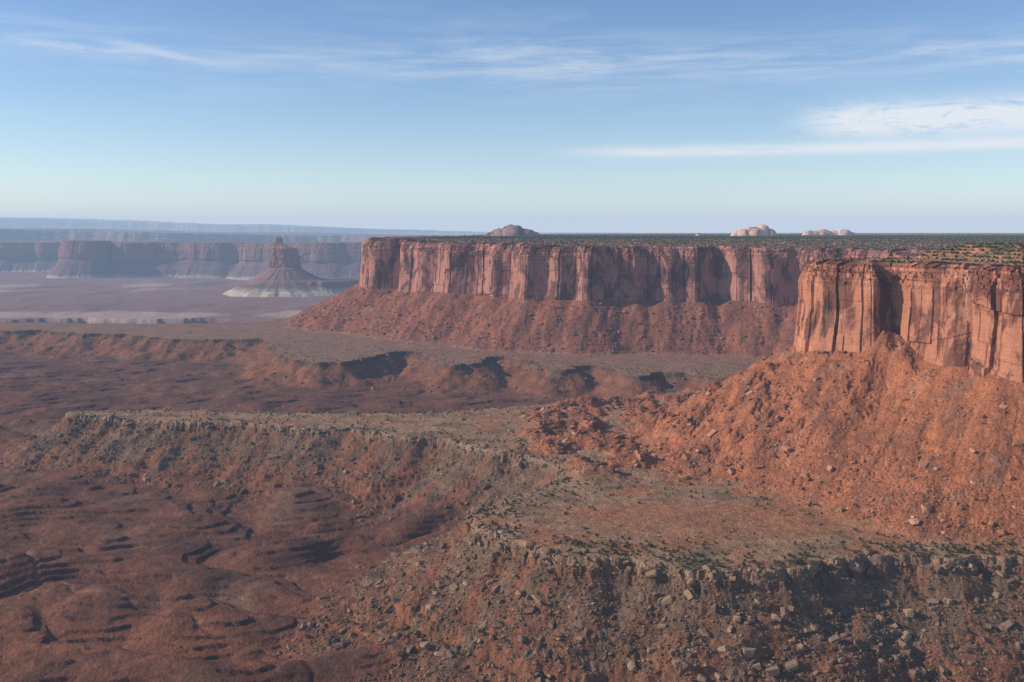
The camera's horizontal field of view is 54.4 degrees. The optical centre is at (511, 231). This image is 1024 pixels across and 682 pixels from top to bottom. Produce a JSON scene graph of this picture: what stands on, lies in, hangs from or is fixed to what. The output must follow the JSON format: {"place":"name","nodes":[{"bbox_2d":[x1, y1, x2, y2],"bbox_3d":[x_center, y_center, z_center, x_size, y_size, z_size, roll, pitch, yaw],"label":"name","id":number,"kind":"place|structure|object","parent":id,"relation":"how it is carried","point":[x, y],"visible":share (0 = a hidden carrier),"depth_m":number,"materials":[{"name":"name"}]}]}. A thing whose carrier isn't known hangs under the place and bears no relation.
{"place":"outdoors","nodes":[
{"label":"outdoors","id":0,"kind":"place"},
{"bbox_2d":[0,228,476,241],"bbox_3d":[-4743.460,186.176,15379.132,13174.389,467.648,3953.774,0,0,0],"label":"distant plateau","id":1,"kind":"structure","parent":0,"point":[26,234],"depth_m":14059.06,"materials":[{"name":"stone"}]},
{"bbox_2d":[0,217,568,234],"bbox_3d":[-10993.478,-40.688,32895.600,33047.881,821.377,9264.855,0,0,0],"label":"distant ridge","id":2,"kind":"structure","parent":0,"point":[50,223],"depth_m":30196.29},
{"bbox_2d":[0,233,1023,681],"bbox_3d":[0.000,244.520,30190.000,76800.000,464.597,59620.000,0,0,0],"label":"ground","id":3,"kind":"structure","parent":0,"point":[222,581],"depth_m":1139.16,"materials":[{"name":"soil"}]},
{"bbox_2d":[46,240,111,277],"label":"distant mesa","id":4,"kind":"structure","parent":3,"relation":"on","point":[85,259],"depth_m":8498.06,"materials":[{"name":"stone"}]},
{"bbox_2d":[0,241,167,271],"bbox_3d":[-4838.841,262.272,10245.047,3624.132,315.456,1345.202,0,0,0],"label":"distant mesa","id":5,"kind":"structure","parent":3,"relation":"on","point":[28,256],"depth_m":9742.98,"materials":[{"name":"stone"}]},
{"bbox_2d":[110,241,245,278],"bbox_3d":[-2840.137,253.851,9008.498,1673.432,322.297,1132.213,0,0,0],"label":"distant mesa","id":6,"kind":"structure","parent":3,"relation":"on","point":[197,259],"depth_m":8595.52,"materials":[{"name":"stone"}]},
{"bbox_2d":[223,237,336,296],"bbox_3d":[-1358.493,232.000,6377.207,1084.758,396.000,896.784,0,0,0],"label":"rock tower","id":7,"kind":"structure","parent":3,"relation":"on","point":[285,274],"depth_m":6204.68,"materials":[{"name":"stone"}]},
{"bbox_2d":[286,644,296,650],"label":"boulder","id":8,"kind":"object","parent":3,"relation":"on","point":[289,647],"visible":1,"depth_m":877.37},
{"bbox_2d":[226,242,362,279],"bbox_3d":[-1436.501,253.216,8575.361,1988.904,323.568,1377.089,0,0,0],"label":"distant mesa","id":9,"kind":"structure","parent":3,"relation":"on","point":[331,259],"depth_m":8132.97,"materials":[{"name":"stone"}]},
{"bbox_2d":[316,595,327,599],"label":"boulder","id":10,"kind":"object","parent":3,"relation":"on","point":[320,597],"visible":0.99,"depth_m":965.02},
{"bbox_2d":[302,277,359,293],"bbox_3d":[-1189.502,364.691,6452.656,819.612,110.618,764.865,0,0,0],"label":"rock apron","id":11,"kind":"object","parent":3,"relation":"on","point":[334,285],"visible":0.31,"depth_m":6187.18,"materials":[{"name":"stone"}]},
{"bbox_2d":[339,639,351,647],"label":"boulder","id":12,"kind":"object","parent":3,"relation":"on","point":[343,643],"visible":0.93,"depth_m":852.26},
{"bbox_2d":[377,631,386,635],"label":"boulder","id":13,"kind":"object","parent":3,"relation":"on","point":[381,633],"visible":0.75,"depth_m":859.34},
{"bbox_2d":[382,639,394,644],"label":"boulder","id":14,"kind":"object","parent":3,"relation":"on","point":[388,641],"visible":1,"depth_m":839.88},
{"bbox_2d":[392,596,400,603],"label":"boulder","id":15,"kind":"object","parent":3,"relation":"on","point":[396,599],"visible":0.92,"depth_m":901.90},
{"bbox_2d":[392,632,400,638],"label":"boulder","id":16,"kind":"object","parent":3,"relation":"on","point":[396,635],"visible":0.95,"depth_m":846.80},
{"bbox_2d":[393,571,404,577],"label":"boulder","id":17,"kind":"object","parent":3,"relation":"on","point":[398,574],"visible":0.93,"depth_m":949.23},
{"bbox_2d":[410,547,420,553],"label":"boulder","id":18,"kind":"object","parent":3,"relation":"on","point":[414,550],"visible":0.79,"depth_m":983.23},
{"bbox_2d":[413,617,421,622],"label":"boulder","id":19,"kind":"object","parent":3,"relation":"on","point":[416,619],"visible":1,"depth_m":865.40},
{"bbox_2d":[415,561,425,566],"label":"boulder","id":20,"kind":"object","parent":3,"relation":"on","point":[418,563],"visible":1,"depth_m":942.49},
{"bbox_2d":[419,641,429,649],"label":"boulder","id":21,"kind":"object","parent":3,"relation":"on","point":[425,645],"visible":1,"depth_m":824.94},
{"bbox_2d":[425,604,435,610],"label":"boulder","id":22,"kind":"object","parent":3,"relation":"on","point":[431,607],"visible":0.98,"depth_m":869.38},
{"bbox_2d":[441,643,448,650],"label":"boulder","id":23,"kind":"object","parent":3,"relation":"on","point":[445,647],"visible":0.66,"depth_m":817.98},
{"bbox_2d":[446,649,455,659],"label":"boulder","id":24,"kind":"object","parent":3,"relation":"on","point":[450,653],"visible":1,"depth_m":803.43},
{"bbox_2d":[449,583,458,590],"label":"boulder","id":25,"kind":"object","parent":3,"relation":"on","point":[453,586],"visible":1,"depth_m":881.46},
{"bbox_2d":[478,621,486,630],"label":"boulder","id":26,"kind":"object","parent":3,"relation":"on","point":[482,626],"visible":1,"depth_m":820.23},
{"bbox_2d":[477,600,489,608],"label":"boulder","id":27,"kind":"object","parent":3,"relation":"on","point":[483,604],"visible":1,"depth_m":841.36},
{"bbox_2d":[486,579,494,584],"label":"boulder","id":28,"kind":"object","parent":3,"relation":"on","point":[492,581],"visible":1,"depth_m":863.11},
{"bbox_2d":[488,551,498,556],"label":"boulder","id":29,"kind":"object","parent":3,"relation":"on","point":[494,553],"visible":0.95,"depth_m":886.08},
{"bbox_2d":[492,621,504,628],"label":"boulder","id":30,"kind":"object","parent":3,"relation":"on","point":[496,625],"visible":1,"depth_m":812.53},
{"bbox_2d":[0,238,1023,681],"bbox_3d":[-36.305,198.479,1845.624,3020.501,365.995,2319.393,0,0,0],"label":"rubble","id":31,"kind":"object","parent":3,"relation":"on","point":[882,608],"visible":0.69,"depth_m":898.99,"materials":[{"name":"stone"}]},
{"bbox_2d":[484,224,540,235],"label":"sandstone dome","id":32,"kind":"structure","parent":3,"relation":"on","point":[512,230],"depth_m":4455.15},
{"bbox_2d":[9,234,1023,681],"bbox_3d":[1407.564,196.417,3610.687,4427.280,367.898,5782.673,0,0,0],"label":"desert scrub","id":33,"kind":"object","parent":3,"relation":"on","point":[685,238],"visible":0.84,"depth_m":2435.06,"materials":[{"name":"green plant"}]},
{"bbox_2d":[517,590,525,595],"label":"boulder","id":34,"kind":"object","parent":3,"relation":"on","point":[521,592],"visible":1,"depth_m":833.63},
{"bbox_2d":[517,635,526,642],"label":"boulder","id":35,"kind":"object","parent":3,"relation":"on","point":[521,639],"visible":1,"depth_m":788.67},
{"bbox_2d":[518,548,527,556],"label":"boulder","id":36,"kind":"object","parent":3,"relation":"on","point":[521,551],"visible":1,"depth_m":872.17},
{"bbox_2d":[526,543,533,548],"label":"boulder","id":37,"kind":"object","parent":3,"relation":"on","point":[529,545],"visible":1,"depth_m":868.21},
{"bbox_2d":[524,606,536,613],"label":"boulder","id":38,"kind":"object","parent":3,"relation":"on","point":[531,609],"visible":1,"depth_m":813.99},
{"bbox_2d":[531,594,542,604],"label":"boulder","id":39,"kind":"object","parent":3,"relation":"on","point":[536,597],"visible":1,"depth_m":822.55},
{"bbox_2d":[542,648,549,658],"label":"boulder","id":40,"kind":"object","parent":3,"relation":"on","point":[546,652],"visible":1,"depth_m":772.77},
{"bbox_2d":[541,547,551,553],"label":"boulder","id":41,"kind":"object","parent":3,"relation":"on","point":[547,550],"visible":1,"depth_m":851.51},
{"bbox_2d":[548,619,554,627],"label":"boulder","id":42,"kind":"object","parent":3,"relation":"on","point":[551,624],"visible":1,"depth_m":800.07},
{"bbox_2d":[559,474,567,479],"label":"boulder","id":43,"kind":"object","parent":3,"relation":"on","point":[564,477],"visible":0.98,"depth_m":1102.40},
{"bbox_2d":[569,648,576,654],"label":"boulder","id":44,"kind":"object","parent":3,"relation":"on","point":[573,651],"visible":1,"depth_m":771.65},
{"bbox_2d":[597,630,604,639],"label":"boulder","id":45,"kind":"object","parent":3,"relation":"on","point":[600,634],"visible":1,"depth_m":782.86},
{"bbox_2d":[624,644,633,653],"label":"boulder","id":46,"kind":"object","parent":3,"relation":"on","point":[629,648],"visible":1,"depth_m":768.30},
{"bbox_2d":[627,659,636,670],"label":"boulder","id":47,"kind":"object","parent":3,"relation":"on","point":[631,665],"visible":1,"depth_m":753.19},
{"bbox_2d":[639,568,650,574],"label":"boulder","id":48,"kind":"object","parent":3,"relation":"on","point":[643,571],"visible":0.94,"depth_m":820.85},
{"bbox_2d":[645,569,657,577],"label":"boulder","id":49,"kind":"object","parent":3,"relation":"on","point":[652,573],"visible":1,"depth_m":816.70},
{"bbox_2d":[646,647,656,652],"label":"boulder","id":50,"kind":"object","parent":3,"relation":"on","point":[650,649],"visible":1,"depth_m":765.25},
{"bbox_2d":[658,624,666,628],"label":"boulder","id":51,"kind":"object","parent":3,"relation":"on","point":[662,626],"visible":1,"depth_m":781.22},
{"bbox_2d":[661,595,673,605],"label":"boulder","id":52,"kind":"object","parent":3,"relation":"on","point":[668,599],"visible":1,"depth_m":799.14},
{"bbox_2d":[682,453,689,459],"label":"boulder","id":53,"kind":"object","parent":3,"relation":"on","point":[685,456],"visible":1,"depth_m":1150.98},
{"bbox_2d":[681,661,695,671],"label":"boulder","id":54,"kind":"object","parent":3,"relation":"on","point":[688,666],"visible":1,"depth_m":739.38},
{"bbox_2d":[684,589,694,599],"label":"boulder","id":55,"kind":"object","parent":3,"relation":"on","point":[689,594],"visible":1,"depth_m":796.95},
{"bbox_2d":[686,577,695,586],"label":"boulder","id":56,"kind":"object","parent":3,"relation":"on","point":[691,581],"visible":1,"depth_m":802.85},
{"bbox_2d":[691,641,698,646],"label":"boulder","id":57,"kind":"object","parent":3,"relation":"on","point":[694,643],"visible":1,"depth_m":760.42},
{"bbox_2d":[697,673,707,681],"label":"boulder","id":58,"kind":"object","parent":3,"relation":"on","point":[701,677],"visible":1,"depth_m":734.14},
{"bbox_2d":[698,628,710,637],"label":"boulder","id":59,"kind":"object","parent":3,"relation":"on","point":[703,632],"visible":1,"depth_m":768.46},
{"bbox_2d":[703,565,712,570],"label":"boulder","id":60,"kind":"object","parent":3,"relation":"on","point":[708,567],"visible":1,"depth_m":809.56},
{"bbox_2d":[707,429,715,436],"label":"boulder","id":61,"kind":"object","parent":3,"relation":"on","point":[711,432],"visible":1,"depth_m":1176.55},
{"bbox_2d":[711,603,716,611],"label":"boulder","id":62,"kind":"object","parent":3,"relation":"on","point":[713,607],"visible":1,"depth_m":784.95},
{"bbox_2d":[715,672,723,679],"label":"boulder","id":63,"kind":"object","parent":3,"relation":"on","point":[718,676],"visible":1,"depth_m":736.96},
{"bbox_2d":[717,645,731,651],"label":"boulder","id":64,"kind":"object","parent":3,"relation":"on","point":[725,648],"visible":1,"depth_m":751.08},
{"bbox_2d":[727,625,733,631],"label":"boulder","id":65,"kind":"object","parent":3,"relation":"on","point":[730,628],"visible":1,"depth_m":768.48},
{"bbox_2d":[727,468,735,474],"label":"boulder","id":66,"kind":"object","parent":3,"relation":"on","point":[731,471],"visible":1,"depth_m":1095.10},
{"bbox_2d":[733,615,740,623],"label":"boulder","id":67,"kind":"object","parent":3,"relation":"on","point":[737,618],"visible":0.98,"depth_m":773.00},
{"bbox_2d":[742,647,755,656],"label":"boulder","id":68,"kind":"object","parent":3,"relation":"on","point":[748,652],"visible":1,"depth_m":747.43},
{"bbox_2d":[746,390,752,397],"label":"boulder","id":69,"kind":"object","parent":3,"relation":"on","point":[749,393],"visible":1,"depth_m":1223.43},
{"bbox_2d":[731,224,776,235],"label":"sandstone dome","id":70,"kind":"structure","parent":3,"relation":"on","point":[763,230],"depth_m":4974.10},
{"bbox_2d":[751,663,760,669],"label":"boulder","id":71,"kind":"object","parent":3,"relation":"on","point":[756,666],"visible":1,"depth_m":740.20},
{"bbox_2d":[752,480,762,486],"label":"boulder","id":72,"kind":"object","parent":3,"relation":"on","point":[757,483],"visible":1,"depth_m":1057.04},
{"bbox_2d":[766,665,779,675],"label":"boulder","id":73,"kind":"object","parent":3,"relation":"on","point":[773,670],"visible":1,"depth_m":735.84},
{"bbox_2d":[771,613,780,622],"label":"boulder","id":74,"kind":"object","parent":3,"relation":"on","point":[775,617],"visible":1,"depth_m":778.74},
{"bbox_2d":[780,606,791,619],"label":"boulder","id":75,"kind":"object","parent":3,"relation":"on","point":[785,614],"visible":1,"depth_m":784.15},
{"bbox_2d":[782,446,791,451],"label":"boulder","id":76,"kind":"object","parent":3,"relation":"on","point":[787,448],"visible":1,"depth_m":1088.31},
{"bbox_2d":[785,659,797,670],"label":"boulder","id":77,"kind":"object","parent":3,"relation":"on","point":[791,665],"visible":1,"depth_m":744.31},
{"bbox_2d":[788,605,799,613],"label":"boulder","id":78,"kind":"object","parent":3,"relation":"on","point":[794,609],"visible":1,"depth_m":785.34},
{"bbox_2d":[796,643,804,650],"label":"boulder","id":79,"kind":"object","parent":3,"relation":"on","point":[801,646],"visible":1,"depth_m":758.74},
{"bbox_2d":[804,570,816,579],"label":"boulder","id":80,"kind":"object","parent":3,"relation":"on","point":[812,574],"visible":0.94,"depth_m":814.08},
{"bbox_2d":[807,564,818,571],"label":"boulder","id":81,"kind":"object","parent":3,"relation":"on","point":[813,568],"visible":1,"depth_m":817.75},
{"bbox_2d":[807,557,819,565],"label":"boulder","id":82,"kind":"object","parent":3,"relation":"on","point":[815,560],"visible":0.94,"depth_m":825.87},
{"bbox_2d":[809,624,818,631],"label":"boulder","id":83,"kind":"object","parent":3,"relation":"on","point":[814,627],"visible":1,"depth_m":777.57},
{"bbox_2d":[812,635,823,640],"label":"boulder","id":84,"kind":"object","parent":3,"relation":"on","point":[814,637],"visible":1,"depth_m":770.25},
{"bbox_2d":[802,229,857,235],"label":"sandstone dome","id":85,"kind":"structure","parent":3,"relation":"on","point":[819,232],"depth_m":5175.23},
{"bbox_2d":[828,555,838,563],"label":"boulder","id":86,"kind":"object","parent":3,"relation":"on","point":[833,559],"visible":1,"depth_m":830.58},
{"bbox_2d":[828,633,839,642],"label":"boulder","id":87,"kind":"object","parent":3,"relation":"on","point":[834,638],"visible":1,"depth_m":768.83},
{"bbox_2d":[834,454,844,458],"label":"boulder","id":88,"kind":"object","parent":3,"relation":"on","point":[839,456],"visible":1,"depth_m":1046.41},
{"bbox_2d":[848,562,860,573],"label":"boulder","id":89,"kind":"object","parent":3,"relation":"on","point":[852,566],"visible":1,"depth_m":830.46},
{"bbox_2d":[853,639,860,646],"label":"boulder","id":90,"kind":"object","parent":3,"relation":"on","point":[856,643],"visible":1,"depth_m":768.62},
{"bbox_2d":[854,561,864,572],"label":"boulder","id":91,"kind":"object","parent":3,"relation":"on","point":[859,566],"visible":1,"depth_m":830.95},
{"bbox_2d":[862,593,872,598],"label":"boulder","id":92,"kind":"object","parent":3,"relation":"on","point":[867,595],"visible":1,"depth_m":817.56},
{"bbox_2d":[864,568,871,574],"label":"boulder","id":93,"kind":"object","parent":3,"relation":"on","point":[868,571],"visible":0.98,"depth_m":838.35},
{"bbox_2d":[863,547,873,555],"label":"boulder","id":94,"kind":"object","parent":3,"relation":"on","point":[868,551],"visible":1,"depth_m":848.50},
{"bbox_2d":[876,614,886,621],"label":"boulder","id":95,"kind":"object","parent":3,"relation":"on","point":[883,618],"visible":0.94,"depth_m":798.05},
{"bbox_2d":[882,599,889,607],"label":"boulder","id":96,"kind":"object","parent":3,"relation":"on","point":[886,603],"visible":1,"depth_m":816.86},
{"bbox_2d":[888,622,897,627],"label":"boulder","id":97,"kind":"object","parent":3,"relation":"on","point":[894,624],"visible":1,"depth_m":796.30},
{"bbox_2d":[896,639,908,649],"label":"boulder","id":98,"kind":"object","parent":3,"relation":"on","point":[903,644],"visible":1,"depth_m":777.95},
{"bbox_2d":[900,649,910,655],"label":"boulder","id":99,"kind":"object","parent":3,"relation":"on","point":[906,652],"visible":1,"depth_m":774.42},
{"bbox_2d":[900,630,911,642],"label":"boulder","id":100,"kind":"object","parent":3,"relation":"on","point":[906,636],"visible":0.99,"depth_m":787.16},
{"bbox_2d":[903,608,913,616],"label":"boulder","id":101,"kind":"object","parent":3,"relation":"on","point":[909,612],"visible":1,"depth_m":805.27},
{"bbox_2d":[908,518,918,523],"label":"boulder","id":102,"kind":"object","parent":3,"relation":"on","point":[913,520],"visible":1,"depth_m":907.02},
{"bbox_2d":[908,669,919,674],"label":"boulder","id":103,"kind":"object","parent":3,"relation":"on","point":[914,672],"visible":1,"depth_m":758.04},
{"bbox_2d":[915,549,928,556],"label":"boulder","id":104,"kind":"object","parent":3,"relation":"on","point":[923,553],"visible":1,"depth_m":844.76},
{"bbox_2d":[919,461,928,469],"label":"boulder","id":105,"kind":"object","parent":3,"relation":"on","point":[922,464],"visible":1,"depth_m":977.24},
{"bbox_2d":[920,488,930,493],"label":"boulder","id":106,"kind":"object","parent":3,"relation":"on","point":[926,490],"visible":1,"depth_m":943.02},
{"bbox_2d":[921,504,930,511],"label":"boulder","id":107,"kind":"object","parent":3,"relation":"on","point":[925,507],"visible":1,"depth_m":917.85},
{"bbox_2d":[927,598,939,603],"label":"boulder","id":108,"kind":"object","parent":3,"relation":"on","point":[934,601],"visible":1,"depth_m":814.61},
{"bbox_2d":[934,565,941,572],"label":"boulder","id":109,"kind":"object","parent":3,"relation":"on","point":[938,568],"visible":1,"depth_m":831.51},
{"bbox_2d":[939,665,949,674],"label":"boulder","id":110,"kind":"object","parent":3,"relation":"on","point":[943,669],"visible":1,"depth_m":762.75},
{"bbox_2d":[942,563,949,568],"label":"boulder","id":111,"kind":"object","parent":3,"relation":"on","point":[946,566],"visible":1,"depth_m":831.46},
{"bbox_2d":[943,598,953,604],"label":"boulder","id":112,"kind":"object","parent":3,"relation":"on","point":[950,601],"visible":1,"depth_m":811.16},
{"bbox_2d":[953,626,967,634],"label":"boulder","id":113,"kind":"object","parent":3,"relation":"on","point":[957,630],"visible":1,"depth_m":786.25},
{"bbox_2d":[967,563,977,570],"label":"boulder","id":114,"kind":"object","parent":3,"relation":"on","point":[970,565],"visible":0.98,"depth_m":834.90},
{"bbox_2d":[968,644,977,650],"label":"boulder","id":115,"kind":"object","parent":3,"relation":"on","point":[972,647],"visible":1,"depth_m":771.78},
{"bbox_2d":[991,592,1001,598],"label":"boulder","id":116,"kind":"object","parent":3,"relation":"on","point":[996,595],"visible":1,"depth_m":819.54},
{"bbox_2d":[995,571,1005,576],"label":"boulder","id":117,"kind":"object","parent":3,"relation":"on","point":[1001,574],"visible":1,"depth_m":831.92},
{"bbox_2d":[1000,620,1014,628],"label":"boulder","id":118,"kind":"object","parent":3,"relation":"on","point":[1008,624],"visible":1,"depth_m":790.92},
{"bbox_2d":[1015,641,1020,649],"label":"boulder","id":119,"kind":"object","parent":3,"relation":"on","point":[1018,645],"visible":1,"depth_m":774.13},
{"bbox_2d":[0,0,1023,232],"label":"sky","id":120,"kind":"structure","parent":0,"point":[565,116],"materials":[{"name":"blue"}]},
{"bbox_2d":[359,235,945,305],"bbox_3d":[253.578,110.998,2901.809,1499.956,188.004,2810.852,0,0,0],"label":"mesa cliff","id":121,"kind":"structure","parent":0,"point":[634,273],"depth_m":2402.10,"materials":[{"name":"red stone"}]},
{"bbox_2d":[793,256,1023,382],"bbox_3d":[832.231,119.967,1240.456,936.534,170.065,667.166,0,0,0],"label":"mesa cliff","id":122,"kind":"structure","parent":0,"point":[938,313],"depth_m":1149.24,"materials":[{"name":"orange stone"}]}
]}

